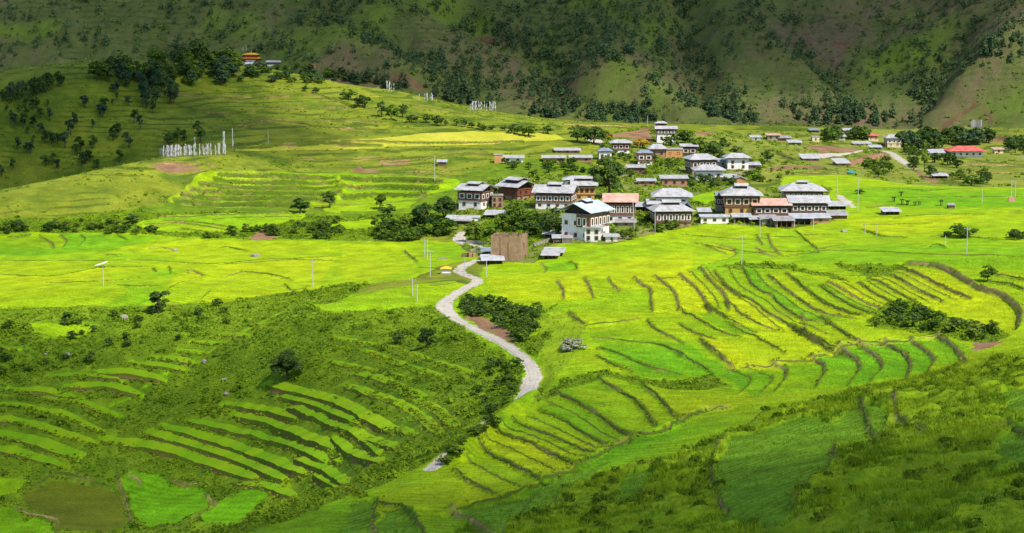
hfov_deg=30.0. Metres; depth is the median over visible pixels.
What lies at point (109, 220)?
bank shrub
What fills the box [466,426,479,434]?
bank shrub
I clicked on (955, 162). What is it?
broadleaf tree
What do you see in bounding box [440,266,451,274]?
roadside shrine
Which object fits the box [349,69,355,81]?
pine tree
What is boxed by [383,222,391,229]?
bank shrub
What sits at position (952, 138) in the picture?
valley tree
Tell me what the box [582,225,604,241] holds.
white annex
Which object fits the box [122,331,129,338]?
bank shrub
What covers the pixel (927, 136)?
valley tree
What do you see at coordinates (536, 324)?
bank shrub
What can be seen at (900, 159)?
road
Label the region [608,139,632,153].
village house
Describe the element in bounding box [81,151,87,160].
slope tree
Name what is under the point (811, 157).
valley shed
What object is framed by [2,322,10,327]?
bank shrub
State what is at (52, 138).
slope tree
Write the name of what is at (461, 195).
window
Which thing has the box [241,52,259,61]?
golden temple
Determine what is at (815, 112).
pine tree
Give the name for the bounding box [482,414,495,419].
bank shrub
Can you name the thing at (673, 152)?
orange house
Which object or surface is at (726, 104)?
pine tree
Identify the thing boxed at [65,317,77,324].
bank shrub
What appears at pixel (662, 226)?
village shrub
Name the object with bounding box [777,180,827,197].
village house
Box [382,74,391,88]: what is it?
pine tree
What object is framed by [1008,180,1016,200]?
transformer stand
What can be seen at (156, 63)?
temple grove tree
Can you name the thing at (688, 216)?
window
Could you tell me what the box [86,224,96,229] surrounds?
bank shrub
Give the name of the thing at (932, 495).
long grass
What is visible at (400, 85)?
pine tree
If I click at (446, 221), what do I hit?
broadleaf tree
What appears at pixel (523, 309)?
bank shrub
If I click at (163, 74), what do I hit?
slope tree
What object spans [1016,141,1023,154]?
valley tree
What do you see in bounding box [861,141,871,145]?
valley shed
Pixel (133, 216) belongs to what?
broadleaf tree
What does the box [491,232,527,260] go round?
ruined house
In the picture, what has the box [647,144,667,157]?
mud house
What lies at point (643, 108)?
pine tree
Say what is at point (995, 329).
field shrub
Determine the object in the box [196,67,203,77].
temple grove tree
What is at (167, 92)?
slope tree
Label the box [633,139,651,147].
yellow tree
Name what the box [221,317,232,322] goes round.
bank shrub
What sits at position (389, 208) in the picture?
broadleaf tree
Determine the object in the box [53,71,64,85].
crest tree
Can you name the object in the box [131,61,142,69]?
temple grove tree
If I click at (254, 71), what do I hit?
crest shrub
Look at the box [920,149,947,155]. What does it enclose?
long house
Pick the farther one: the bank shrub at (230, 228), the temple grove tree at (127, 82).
the temple grove tree at (127, 82)
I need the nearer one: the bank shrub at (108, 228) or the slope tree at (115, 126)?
the bank shrub at (108, 228)
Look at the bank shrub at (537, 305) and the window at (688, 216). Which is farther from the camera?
the window at (688, 216)
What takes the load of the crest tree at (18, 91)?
on the terrain at (74, 504)
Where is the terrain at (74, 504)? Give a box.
[0,0,1023,532]
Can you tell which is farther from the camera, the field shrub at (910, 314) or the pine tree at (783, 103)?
the pine tree at (783, 103)
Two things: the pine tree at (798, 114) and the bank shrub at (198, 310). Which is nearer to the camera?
the bank shrub at (198, 310)
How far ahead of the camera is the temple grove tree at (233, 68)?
896.10 m
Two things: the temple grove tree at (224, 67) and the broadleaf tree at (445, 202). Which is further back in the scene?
the temple grove tree at (224, 67)
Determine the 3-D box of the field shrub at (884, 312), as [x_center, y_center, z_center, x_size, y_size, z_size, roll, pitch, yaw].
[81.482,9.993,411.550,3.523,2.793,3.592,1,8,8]
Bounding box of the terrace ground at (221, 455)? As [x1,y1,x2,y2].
[0,316,475,498]
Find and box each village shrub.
[507,160,516,165]
[507,220,515,225]
[528,170,537,175]
[559,162,568,169]
[566,163,574,170]
[571,166,578,171]
[618,230,627,238]
[626,170,634,176]
[627,231,637,239]
[639,216,648,220]
[656,224,666,231]
[666,221,676,228]
[694,174,705,181]
[700,175,710,181]
[709,180,717,185]
[720,140,726,146]
[726,177,736,185]
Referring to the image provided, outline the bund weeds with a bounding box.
[0,93,1023,532]
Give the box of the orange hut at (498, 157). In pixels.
[494,153,502,162]
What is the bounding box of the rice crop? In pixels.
[0,254,1023,532]
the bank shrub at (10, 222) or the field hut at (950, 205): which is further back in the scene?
the field hut at (950, 205)
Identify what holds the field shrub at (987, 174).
on the terrain at (74, 504)
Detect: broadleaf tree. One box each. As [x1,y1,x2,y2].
[123,213,139,223]
[149,290,170,313]
[161,132,176,145]
[174,127,181,139]
[180,129,186,146]
[184,38,207,60]
[191,120,205,142]
[217,46,242,61]
[268,349,305,380]
[269,223,279,235]
[289,198,309,213]
[321,191,336,207]
[374,194,386,207]
[377,204,395,214]
[389,330,406,343]
[409,202,436,224]
[416,328,437,348]
[432,217,458,228]
[433,195,454,217]
[437,196,456,216]
[463,222,483,240]
[482,225,499,234]
[494,213,510,227]
[503,199,525,212]
[510,206,528,225]
[518,220,538,235]
[522,210,543,223]
[538,212,561,235]
[550,207,561,217]
[567,125,588,142]
[582,126,609,143]
[587,155,626,192]
[661,133,680,145]
[677,131,692,142]
[691,137,706,153]
[703,140,722,155]
[729,146,743,152]
[760,149,774,160]
[892,298,907,309]
[906,161,918,169]
[916,130,928,137]
[920,140,927,169]
[923,165,937,176]
[930,152,941,162]
[939,151,956,164]
[948,159,964,167]
[953,173,966,179]
[962,175,985,185]
[980,265,997,281]
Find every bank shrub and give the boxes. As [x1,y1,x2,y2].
[0,222,10,229]
[0,352,12,359]
[0,365,7,373]
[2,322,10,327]
[8,220,17,228]
[18,222,28,230]
[41,223,55,230]
[55,220,63,228]
[60,353,70,357]
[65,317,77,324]
[66,330,77,338]
[83,355,96,360]
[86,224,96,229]
[104,226,113,231]
[104,337,113,344]
[105,218,114,223]
[109,309,118,315]
[117,225,127,232]
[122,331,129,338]
[122,339,130,344]
[133,321,141,327]
[134,315,142,320]
[144,225,159,231]
[147,306,157,313]
[194,307,202,313]
[202,231,209,236]
[212,298,222,304]
[219,307,228,311]
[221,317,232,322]
[225,225,237,232]
[242,223,248,231]
[261,223,269,231]
[288,224,300,233]
[307,224,317,231]
[308,221,319,226]
[312,230,323,238]
[321,220,332,226]
[322,232,332,237]
[330,215,341,223]
[334,226,345,233]
[370,217,378,226]
[374,224,386,231]
[378,220,387,224]
[378,229,387,235]
[379,215,390,223]
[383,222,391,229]
[387,231,395,240]
[388,218,401,226]
[395,229,412,240]
[396,224,406,232]
[397,216,409,224]
[405,230,418,240]
[406,226,416,230]
[419,224,431,234]
[433,229,441,234]
[436,455,452,464]
[443,227,452,234]
[447,445,463,455]
[450,445,464,455]
[457,438,467,443]
[458,299,470,306]
[460,305,472,312]
[464,294,475,300]
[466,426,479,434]
[469,303,480,309]
[470,428,482,435]
[471,308,485,316]
[471,384,483,393]
[473,424,486,430]
[475,301,485,309]
[479,395,488,402]
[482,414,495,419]
[483,403,499,411]
[484,294,495,302]
[484,358,496,366]
[484,416,502,425]
[489,384,500,389]
[491,311,504,318]
[494,377,504,383]
[495,296,507,303]
[495,304,505,310]
[495,317,511,326]
[495,358,505,365]
[500,362,513,368]
[501,373,512,379]
[502,380,511,386]
[503,390,514,396]
[507,311,518,318]
[508,384,519,390]
[509,320,519,326]
[509,357,524,364]
[511,317,522,326]
[514,332,526,341]
[515,313,531,319]
[516,330,529,341]
[519,305,532,312]
[520,320,530,327]
[526,311,539,320]
[530,302,543,308]
[530,321,541,331]
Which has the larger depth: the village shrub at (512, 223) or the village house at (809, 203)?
the village house at (809, 203)
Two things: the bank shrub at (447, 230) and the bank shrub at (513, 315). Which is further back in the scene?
the bank shrub at (447, 230)
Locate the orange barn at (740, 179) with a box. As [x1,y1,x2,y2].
[734,175,745,182]
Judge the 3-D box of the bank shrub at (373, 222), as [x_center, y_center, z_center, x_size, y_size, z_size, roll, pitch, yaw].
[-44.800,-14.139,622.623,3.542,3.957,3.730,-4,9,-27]
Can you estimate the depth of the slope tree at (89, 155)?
781.24 m
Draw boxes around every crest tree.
[4,81,17,99]
[4,92,14,103]
[16,80,28,95]
[16,87,22,97]
[27,77,39,89]
[38,76,46,92]
[42,72,54,89]
[46,75,53,89]
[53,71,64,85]
[57,76,64,83]
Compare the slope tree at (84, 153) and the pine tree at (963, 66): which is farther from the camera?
the pine tree at (963, 66)
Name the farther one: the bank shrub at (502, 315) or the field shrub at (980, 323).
the bank shrub at (502, 315)
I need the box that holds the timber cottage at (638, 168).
[625,164,645,173]
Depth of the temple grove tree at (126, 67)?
849.63 m
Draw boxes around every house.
[266,60,280,66]
[453,181,496,209]
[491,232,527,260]
[494,176,534,200]
[531,182,579,208]
[555,198,615,240]
[562,175,574,184]
[569,175,597,200]
[597,148,612,159]
[602,193,638,222]
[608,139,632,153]
[636,150,652,164]
[645,199,661,206]
[646,199,694,226]
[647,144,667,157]
[651,188,693,202]
[654,126,677,143]
[661,201,692,207]
[665,148,682,157]
[678,143,698,155]
[682,153,720,173]
[691,165,725,180]
[719,183,763,215]
[722,153,750,169]
[751,198,792,215]
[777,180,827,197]
[785,195,831,212]
[826,132,846,140]
[866,133,879,140]
[882,134,902,147]
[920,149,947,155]
[944,146,987,156]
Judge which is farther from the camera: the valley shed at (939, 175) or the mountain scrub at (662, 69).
the mountain scrub at (662, 69)
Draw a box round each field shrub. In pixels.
[864,161,872,167]
[868,317,882,325]
[869,164,879,170]
[874,168,882,176]
[876,163,885,168]
[880,155,889,160]
[882,307,897,316]
[883,311,896,321]
[885,162,893,170]
[889,306,907,313]
[893,314,906,322]
[900,316,917,326]
[904,312,920,319]
[909,315,921,324]
[913,305,931,312]
[918,312,927,319]
[919,323,928,330]
[923,311,931,318]
[927,318,940,329]
[927,322,939,329]
[931,310,946,320]
[939,322,957,331]
[945,316,966,329]
[949,223,965,228]
[952,227,964,237]
[959,319,973,326]
[965,325,983,336]
[966,320,985,331]
[969,228,979,233]
[978,333,986,338]
[981,171,991,175]
[984,320,998,333]
[992,326,1000,333]
[1006,228,1020,237]
[1009,231,1017,237]
[1014,233,1023,239]
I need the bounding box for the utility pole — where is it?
[309,259,315,286]
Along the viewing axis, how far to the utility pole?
506.95 m
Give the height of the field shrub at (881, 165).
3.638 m
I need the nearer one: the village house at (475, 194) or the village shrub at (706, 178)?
the village house at (475, 194)
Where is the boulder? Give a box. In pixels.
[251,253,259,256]
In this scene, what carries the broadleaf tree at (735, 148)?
on the terrain at (74, 504)
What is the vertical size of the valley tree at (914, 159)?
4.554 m
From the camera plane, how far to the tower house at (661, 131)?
842.87 m
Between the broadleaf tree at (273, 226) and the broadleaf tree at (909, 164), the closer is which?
the broadleaf tree at (273, 226)
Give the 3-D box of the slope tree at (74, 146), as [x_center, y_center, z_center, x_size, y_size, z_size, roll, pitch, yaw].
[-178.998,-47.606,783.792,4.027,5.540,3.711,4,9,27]
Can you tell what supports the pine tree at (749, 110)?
on the terrain at (74, 504)
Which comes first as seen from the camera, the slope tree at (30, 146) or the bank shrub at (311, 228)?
the bank shrub at (311, 228)
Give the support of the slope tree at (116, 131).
on the terrain at (74, 504)
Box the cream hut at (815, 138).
[811,136,818,141]
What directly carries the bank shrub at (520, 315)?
on the terrain at (74, 504)
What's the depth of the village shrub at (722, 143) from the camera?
841.71 m
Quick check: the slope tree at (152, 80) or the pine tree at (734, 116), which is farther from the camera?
the pine tree at (734, 116)
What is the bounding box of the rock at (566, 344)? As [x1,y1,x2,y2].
[559,338,587,350]
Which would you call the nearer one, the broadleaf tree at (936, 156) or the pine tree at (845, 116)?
the broadleaf tree at (936, 156)
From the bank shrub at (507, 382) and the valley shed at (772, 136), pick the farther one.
the valley shed at (772, 136)
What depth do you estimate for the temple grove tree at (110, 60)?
851.93 m
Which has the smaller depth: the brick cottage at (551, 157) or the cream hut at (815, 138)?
the brick cottage at (551, 157)
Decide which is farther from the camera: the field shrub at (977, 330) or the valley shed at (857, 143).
the valley shed at (857, 143)
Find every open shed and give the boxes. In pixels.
[731,213,752,222]
[748,215,760,222]
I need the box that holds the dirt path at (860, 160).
[850,152,889,165]
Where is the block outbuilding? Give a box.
[698,214,729,223]
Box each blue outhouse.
[714,192,723,211]
[718,158,725,166]
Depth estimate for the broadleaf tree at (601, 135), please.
817.34 m
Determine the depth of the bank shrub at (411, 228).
606.61 m
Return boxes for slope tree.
[0,164,4,176]
[10,116,17,127]
[10,158,15,170]
[15,137,21,145]
[19,113,27,122]
[21,104,28,112]
[25,141,34,153]
[27,97,37,109]
[28,115,36,124]
[31,85,37,96]
[36,107,44,117]
[36,123,44,133]
[40,130,46,143]
[40,155,48,166]
[46,107,52,120]
[46,130,55,143]
[48,153,57,161]
[49,133,55,146]
[53,159,59,168]
[59,132,68,147]
[64,119,73,134]
[71,144,79,155]
[74,136,84,150]
[78,155,84,163]
[79,95,88,107]
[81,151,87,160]
[85,149,93,161]
[88,135,97,148]
[93,159,99,168]
[98,104,107,117]
[100,98,108,110]
[108,128,115,140]
[112,123,121,132]
[113,81,120,91]
[113,123,120,138]
[116,149,123,162]
[121,132,132,147]
[124,96,131,105]
[130,109,138,122]
[136,115,142,127]
[138,82,146,104]
[140,74,148,85]
[141,88,151,107]
[146,74,157,94]
[150,87,161,106]
[150,100,155,112]
[154,71,161,86]
[155,71,166,90]
[156,68,163,91]
[161,75,167,87]
[164,84,174,104]
[165,77,175,89]
[170,87,178,103]
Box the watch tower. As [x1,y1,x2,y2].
[654,121,666,125]
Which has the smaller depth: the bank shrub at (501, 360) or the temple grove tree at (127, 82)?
the bank shrub at (501, 360)
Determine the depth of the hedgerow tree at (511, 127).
823.83 m
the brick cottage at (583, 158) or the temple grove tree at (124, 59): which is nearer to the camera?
the brick cottage at (583, 158)
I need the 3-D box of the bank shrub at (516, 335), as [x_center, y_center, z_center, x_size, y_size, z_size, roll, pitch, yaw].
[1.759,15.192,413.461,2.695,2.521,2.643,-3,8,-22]
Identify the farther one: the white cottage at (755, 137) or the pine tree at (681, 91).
the pine tree at (681, 91)
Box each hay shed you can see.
[540,250,560,259]
[543,247,565,256]
[879,207,901,214]
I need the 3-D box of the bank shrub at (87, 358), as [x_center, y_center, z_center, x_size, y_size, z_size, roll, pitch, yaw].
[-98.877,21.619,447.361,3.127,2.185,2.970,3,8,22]
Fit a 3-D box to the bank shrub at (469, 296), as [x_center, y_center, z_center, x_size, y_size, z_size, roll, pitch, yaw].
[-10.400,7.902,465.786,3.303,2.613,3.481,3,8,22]
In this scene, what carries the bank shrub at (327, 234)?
on the terrain at (74, 504)
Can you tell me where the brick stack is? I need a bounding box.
[461,252,475,256]
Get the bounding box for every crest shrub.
[245,69,258,76]
[254,61,265,69]
[255,65,266,72]
[267,75,275,81]
[273,71,280,77]
[282,70,292,75]
[315,77,324,81]
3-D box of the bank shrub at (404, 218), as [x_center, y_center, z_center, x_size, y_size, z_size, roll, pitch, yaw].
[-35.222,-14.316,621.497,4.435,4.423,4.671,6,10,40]
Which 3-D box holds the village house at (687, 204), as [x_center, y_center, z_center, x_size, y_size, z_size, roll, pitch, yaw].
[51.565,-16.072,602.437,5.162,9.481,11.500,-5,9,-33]
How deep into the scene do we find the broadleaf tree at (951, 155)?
854.21 m
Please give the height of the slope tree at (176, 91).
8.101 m
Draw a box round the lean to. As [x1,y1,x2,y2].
[615,219,636,225]
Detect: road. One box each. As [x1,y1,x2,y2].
[429,457,445,468]
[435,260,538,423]
[455,232,482,247]
[883,151,911,167]
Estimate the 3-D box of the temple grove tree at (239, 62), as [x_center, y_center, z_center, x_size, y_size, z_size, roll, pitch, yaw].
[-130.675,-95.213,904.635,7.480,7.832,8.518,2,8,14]
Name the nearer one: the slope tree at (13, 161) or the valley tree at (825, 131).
the slope tree at (13, 161)
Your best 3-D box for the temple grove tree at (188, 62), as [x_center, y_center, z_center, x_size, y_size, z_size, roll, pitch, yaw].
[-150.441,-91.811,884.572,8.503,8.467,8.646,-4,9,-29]
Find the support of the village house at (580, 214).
on the terrain at (74, 504)
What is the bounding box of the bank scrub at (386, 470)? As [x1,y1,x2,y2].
[0,208,1008,532]
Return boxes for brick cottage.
[541,155,566,161]
[554,148,580,153]
[568,155,592,161]
[636,178,656,184]
[659,175,688,185]
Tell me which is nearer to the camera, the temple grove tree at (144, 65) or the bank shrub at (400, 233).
the bank shrub at (400, 233)
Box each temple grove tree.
[87,60,104,79]
[100,64,115,81]
[103,56,116,68]
[113,61,127,72]
[114,55,135,64]
[116,65,131,77]
[119,70,130,84]
[121,78,129,86]
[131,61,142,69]
[132,69,144,82]
[139,63,151,77]
[140,64,153,78]
[146,47,164,60]
[146,66,161,77]
[149,60,160,66]
[153,49,170,61]
[160,65,169,73]
[161,61,176,81]
[169,50,176,63]
[169,71,179,79]
[173,50,192,62]
[176,59,188,75]
[177,51,190,60]
[178,59,194,74]
[179,54,199,65]
[181,75,186,83]
[186,70,198,78]
[186,75,198,85]
[188,64,199,72]
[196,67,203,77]
[207,50,220,61]
[207,59,219,76]
[210,61,223,75]
[212,69,227,84]
[216,65,230,81]
[220,56,230,65]
[227,63,240,76]
[229,57,244,65]
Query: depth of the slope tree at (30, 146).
786.63 m
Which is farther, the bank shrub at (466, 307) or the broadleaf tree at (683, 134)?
the broadleaf tree at (683, 134)
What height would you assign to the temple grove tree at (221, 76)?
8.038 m
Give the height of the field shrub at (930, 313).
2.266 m
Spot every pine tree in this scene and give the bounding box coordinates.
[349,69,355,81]
[354,70,361,84]
[362,70,368,81]
[365,67,372,81]
[374,75,380,84]
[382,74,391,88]
[396,78,402,88]
[401,74,409,87]
[443,89,449,100]
[447,88,454,99]
[452,85,456,99]
[460,80,468,94]
[466,94,473,103]
[530,99,538,111]
[540,102,546,112]
[544,104,550,117]
[553,103,560,114]
[561,104,567,114]
[591,107,599,121]
[614,110,620,121]
[616,107,623,117]
[633,109,638,121]
[640,101,647,111]
[645,92,652,106]
[649,107,657,120]
[666,82,673,91]
[676,86,685,96]
[685,94,694,105]
[704,96,714,109]
[707,104,717,115]
[723,97,728,108]
[730,109,740,121]
[734,101,740,111]
[746,103,752,114]
[750,111,756,122]
[781,95,787,106]
[795,109,801,119]
[812,106,819,117]
[814,114,820,123]
[816,101,821,111]
[821,110,832,123]
[829,101,836,111]
[835,100,841,112]
[839,106,850,120]
[841,97,849,109]
[846,115,853,123]
[847,94,854,105]
[847,106,854,118]
[851,100,858,110]
[854,107,862,121]
[870,112,875,122]
[871,107,881,117]
[873,114,880,124]
[888,104,897,116]
[908,108,917,121]
[919,112,923,123]
[920,101,928,114]
[928,97,934,109]
[931,92,938,104]
[960,61,965,71]
[966,50,971,62]
[969,54,974,63]
[978,41,988,55]
[981,36,987,47]
[987,31,998,42]
[996,45,1003,56]
[999,36,1006,47]
[1019,33,1023,44]
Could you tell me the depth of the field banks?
462.49 m
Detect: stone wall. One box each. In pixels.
[466,240,488,244]
[533,238,551,246]
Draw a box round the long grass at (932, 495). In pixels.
[339,308,1023,532]
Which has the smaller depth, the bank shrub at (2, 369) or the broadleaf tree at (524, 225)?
the bank shrub at (2, 369)
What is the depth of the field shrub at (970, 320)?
392.18 m
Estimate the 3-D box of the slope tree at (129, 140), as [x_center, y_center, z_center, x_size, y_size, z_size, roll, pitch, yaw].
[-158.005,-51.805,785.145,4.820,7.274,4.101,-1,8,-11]
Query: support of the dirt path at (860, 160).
on the terrain at (74, 504)
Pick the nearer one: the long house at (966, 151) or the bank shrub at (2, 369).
the bank shrub at (2, 369)
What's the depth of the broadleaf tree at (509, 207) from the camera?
620.98 m
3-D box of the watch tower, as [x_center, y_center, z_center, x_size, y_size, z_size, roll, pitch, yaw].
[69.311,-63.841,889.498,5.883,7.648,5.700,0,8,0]
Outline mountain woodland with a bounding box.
[0,0,1023,118]
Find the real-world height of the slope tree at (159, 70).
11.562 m
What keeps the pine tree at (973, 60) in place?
on the terrain at (74, 504)
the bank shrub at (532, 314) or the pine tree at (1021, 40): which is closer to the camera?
the bank shrub at (532, 314)
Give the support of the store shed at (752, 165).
on the terrain at (74, 504)
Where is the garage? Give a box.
[551,234,563,243]
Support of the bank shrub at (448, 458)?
on the terrain at (74, 504)
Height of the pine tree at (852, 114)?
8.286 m
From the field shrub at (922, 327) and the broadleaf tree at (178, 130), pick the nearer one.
the field shrub at (922, 327)
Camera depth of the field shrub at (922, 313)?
406.92 m
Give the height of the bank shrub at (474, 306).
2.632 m
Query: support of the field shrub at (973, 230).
on the terrain at (74, 504)
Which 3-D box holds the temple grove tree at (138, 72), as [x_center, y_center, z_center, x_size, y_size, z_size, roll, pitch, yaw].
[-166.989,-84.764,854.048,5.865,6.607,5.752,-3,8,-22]
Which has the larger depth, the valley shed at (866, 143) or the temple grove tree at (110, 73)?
the valley shed at (866, 143)
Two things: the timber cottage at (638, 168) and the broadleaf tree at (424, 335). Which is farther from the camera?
the timber cottage at (638, 168)
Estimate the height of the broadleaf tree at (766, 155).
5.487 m
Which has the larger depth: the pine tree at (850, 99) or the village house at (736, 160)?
the pine tree at (850, 99)
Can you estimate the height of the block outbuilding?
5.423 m
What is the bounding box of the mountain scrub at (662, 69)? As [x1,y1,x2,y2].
[0,0,1023,128]
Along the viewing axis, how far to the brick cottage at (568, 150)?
786.04 m
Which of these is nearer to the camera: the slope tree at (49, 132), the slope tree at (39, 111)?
the slope tree at (49, 132)
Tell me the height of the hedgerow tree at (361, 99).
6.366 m
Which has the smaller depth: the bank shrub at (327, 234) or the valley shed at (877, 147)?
the bank shrub at (327, 234)
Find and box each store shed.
[445,215,474,222]
[454,218,473,223]
[473,215,480,220]
[483,210,507,218]
[542,230,556,237]
[561,235,572,242]
[603,233,619,241]
[635,202,647,210]
[696,208,711,215]
[723,174,736,180]
[748,162,761,168]
[825,210,849,218]
[827,201,847,209]
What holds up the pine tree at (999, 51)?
on the terrain at (74, 504)
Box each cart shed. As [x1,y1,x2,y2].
[480,254,504,264]
[481,247,490,253]
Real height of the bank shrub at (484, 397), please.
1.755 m
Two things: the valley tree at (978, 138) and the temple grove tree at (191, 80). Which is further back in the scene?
the valley tree at (978, 138)
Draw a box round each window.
[459,193,464,197]
[474,194,479,198]
[577,217,580,225]
[582,218,586,225]
[686,214,690,219]
[726,199,731,204]
[735,199,740,204]
[743,199,748,204]
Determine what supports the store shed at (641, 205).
on the terrain at (74, 504)
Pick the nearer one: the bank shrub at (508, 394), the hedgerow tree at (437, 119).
the bank shrub at (508, 394)
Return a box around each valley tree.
[820,128,832,140]
[826,130,839,142]
[835,129,843,137]
[844,130,853,138]
[848,129,856,139]
[850,127,858,139]
[853,126,863,138]
[858,129,870,139]
[895,131,907,141]
[898,131,908,146]
[902,144,911,152]
[905,148,912,156]
[906,130,917,144]
[907,134,922,146]
[910,157,918,166]
[912,149,920,155]
[921,133,933,147]
[923,126,932,130]
[928,128,943,135]
[931,133,941,147]
[933,136,943,148]
[942,128,956,143]
[947,132,956,144]
[955,126,965,134]
[957,132,971,145]
[963,129,975,145]
[970,130,986,144]
[984,128,996,142]
[1002,137,1013,151]
[1010,139,1019,152]
[1013,135,1020,141]
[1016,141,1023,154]
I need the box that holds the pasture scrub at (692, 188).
[0,60,1023,257]
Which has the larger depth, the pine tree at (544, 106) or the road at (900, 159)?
the pine tree at (544, 106)
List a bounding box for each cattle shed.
[759,214,776,224]
[770,216,795,227]
[788,213,813,224]
[812,213,831,222]
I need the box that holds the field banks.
[3,93,1023,532]
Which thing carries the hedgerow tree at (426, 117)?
on the terrain at (74, 504)
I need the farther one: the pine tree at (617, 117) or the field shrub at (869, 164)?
the pine tree at (617, 117)
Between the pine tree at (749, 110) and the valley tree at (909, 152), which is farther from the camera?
the pine tree at (749, 110)
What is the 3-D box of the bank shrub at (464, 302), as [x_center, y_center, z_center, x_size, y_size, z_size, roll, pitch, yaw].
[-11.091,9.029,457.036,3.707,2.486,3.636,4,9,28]
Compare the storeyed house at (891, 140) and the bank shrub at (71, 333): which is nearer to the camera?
the bank shrub at (71, 333)
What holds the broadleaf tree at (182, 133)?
on the terrain at (74, 504)
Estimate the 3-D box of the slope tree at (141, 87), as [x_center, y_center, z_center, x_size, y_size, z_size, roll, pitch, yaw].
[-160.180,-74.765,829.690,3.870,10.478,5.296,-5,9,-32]
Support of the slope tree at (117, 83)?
on the terrain at (74, 504)
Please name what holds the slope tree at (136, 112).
on the terrain at (74, 504)
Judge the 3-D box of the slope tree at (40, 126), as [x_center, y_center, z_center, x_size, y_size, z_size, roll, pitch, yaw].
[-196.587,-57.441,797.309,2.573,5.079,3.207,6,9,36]
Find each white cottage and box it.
[503,155,524,161]
[749,135,761,140]
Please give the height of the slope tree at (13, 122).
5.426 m
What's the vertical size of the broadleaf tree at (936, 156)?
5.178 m
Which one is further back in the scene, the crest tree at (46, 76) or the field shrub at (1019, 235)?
the crest tree at (46, 76)
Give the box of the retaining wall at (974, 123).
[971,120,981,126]
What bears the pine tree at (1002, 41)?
on the terrain at (74, 504)
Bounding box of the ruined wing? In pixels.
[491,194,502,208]
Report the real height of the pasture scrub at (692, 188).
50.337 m
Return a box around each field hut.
[437,159,447,165]
[946,203,954,208]
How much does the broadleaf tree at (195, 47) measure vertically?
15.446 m
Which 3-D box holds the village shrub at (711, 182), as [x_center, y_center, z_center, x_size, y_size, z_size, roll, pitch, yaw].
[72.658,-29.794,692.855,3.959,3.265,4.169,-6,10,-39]
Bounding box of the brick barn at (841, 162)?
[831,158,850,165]
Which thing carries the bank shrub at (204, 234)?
on the terrain at (74, 504)
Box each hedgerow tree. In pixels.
[339,89,357,99]
[352,94,370,107]
[375,101,385,116]
[385,104,400,119]
[399,104,407,117]
[406,114,420,122]
[419,114,433,122]
[431,115,444,125]
[507,124,521,133]
[514,123,540,135]
[541,125,552,133]
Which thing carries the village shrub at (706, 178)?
on the terrain at (74, 504)
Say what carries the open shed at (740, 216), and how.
on the terrain at (74, 504)
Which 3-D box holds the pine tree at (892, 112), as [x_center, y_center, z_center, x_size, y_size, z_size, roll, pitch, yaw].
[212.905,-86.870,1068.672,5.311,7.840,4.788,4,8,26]
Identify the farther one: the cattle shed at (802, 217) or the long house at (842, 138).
the long house at (842, 138)
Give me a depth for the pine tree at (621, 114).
1072.45 m
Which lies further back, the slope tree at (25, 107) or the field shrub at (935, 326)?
the slope tree at (25, 107)
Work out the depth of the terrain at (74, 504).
555.46 m
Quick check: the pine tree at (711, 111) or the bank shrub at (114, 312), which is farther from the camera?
the pine tree at (711, 111)
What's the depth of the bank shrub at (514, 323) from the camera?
428.15 m
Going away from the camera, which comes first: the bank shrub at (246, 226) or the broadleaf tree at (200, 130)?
the bank shrub at (246, 226)
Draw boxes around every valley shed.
[765,133,780,140]
[780,136,791,140]
[787,140,801,145]
[799,154,820,161]
[808,128,819,132]
[851,141,862,145]
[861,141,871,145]
[868,145,881,149]
[931,173,948,178]
[991,147,1004,153]
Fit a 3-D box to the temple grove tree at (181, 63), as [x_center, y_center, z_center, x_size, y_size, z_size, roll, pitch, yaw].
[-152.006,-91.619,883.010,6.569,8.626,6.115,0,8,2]
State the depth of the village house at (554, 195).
635.72 m
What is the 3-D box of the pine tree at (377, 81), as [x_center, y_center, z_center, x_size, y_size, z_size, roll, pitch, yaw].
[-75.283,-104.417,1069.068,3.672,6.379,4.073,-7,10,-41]
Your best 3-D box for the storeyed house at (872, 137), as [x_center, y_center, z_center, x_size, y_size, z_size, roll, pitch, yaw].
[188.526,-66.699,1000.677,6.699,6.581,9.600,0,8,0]
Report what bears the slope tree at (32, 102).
on the terrain at (74, 504)
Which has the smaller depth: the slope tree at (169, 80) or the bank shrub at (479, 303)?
the bank shrub at (479, 303)
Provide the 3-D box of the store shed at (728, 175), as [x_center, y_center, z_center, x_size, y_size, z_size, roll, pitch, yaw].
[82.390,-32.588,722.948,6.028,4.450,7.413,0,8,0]
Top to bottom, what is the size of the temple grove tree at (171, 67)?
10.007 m
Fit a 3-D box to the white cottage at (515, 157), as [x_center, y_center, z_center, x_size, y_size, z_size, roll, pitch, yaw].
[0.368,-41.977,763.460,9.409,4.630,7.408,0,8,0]
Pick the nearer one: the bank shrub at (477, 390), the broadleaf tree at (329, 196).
the bank shrub at (477, 390)
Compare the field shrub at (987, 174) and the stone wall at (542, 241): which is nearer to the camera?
the stone wall at (542, 241)
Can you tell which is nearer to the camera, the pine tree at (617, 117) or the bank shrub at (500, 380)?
the bank shrub at (500, 380)
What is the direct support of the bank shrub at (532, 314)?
on the terrain at (74, 504)
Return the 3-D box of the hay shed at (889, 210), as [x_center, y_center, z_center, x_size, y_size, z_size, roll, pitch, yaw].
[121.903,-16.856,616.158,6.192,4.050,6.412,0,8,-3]
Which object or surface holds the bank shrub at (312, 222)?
on the terrain at (74, 504)

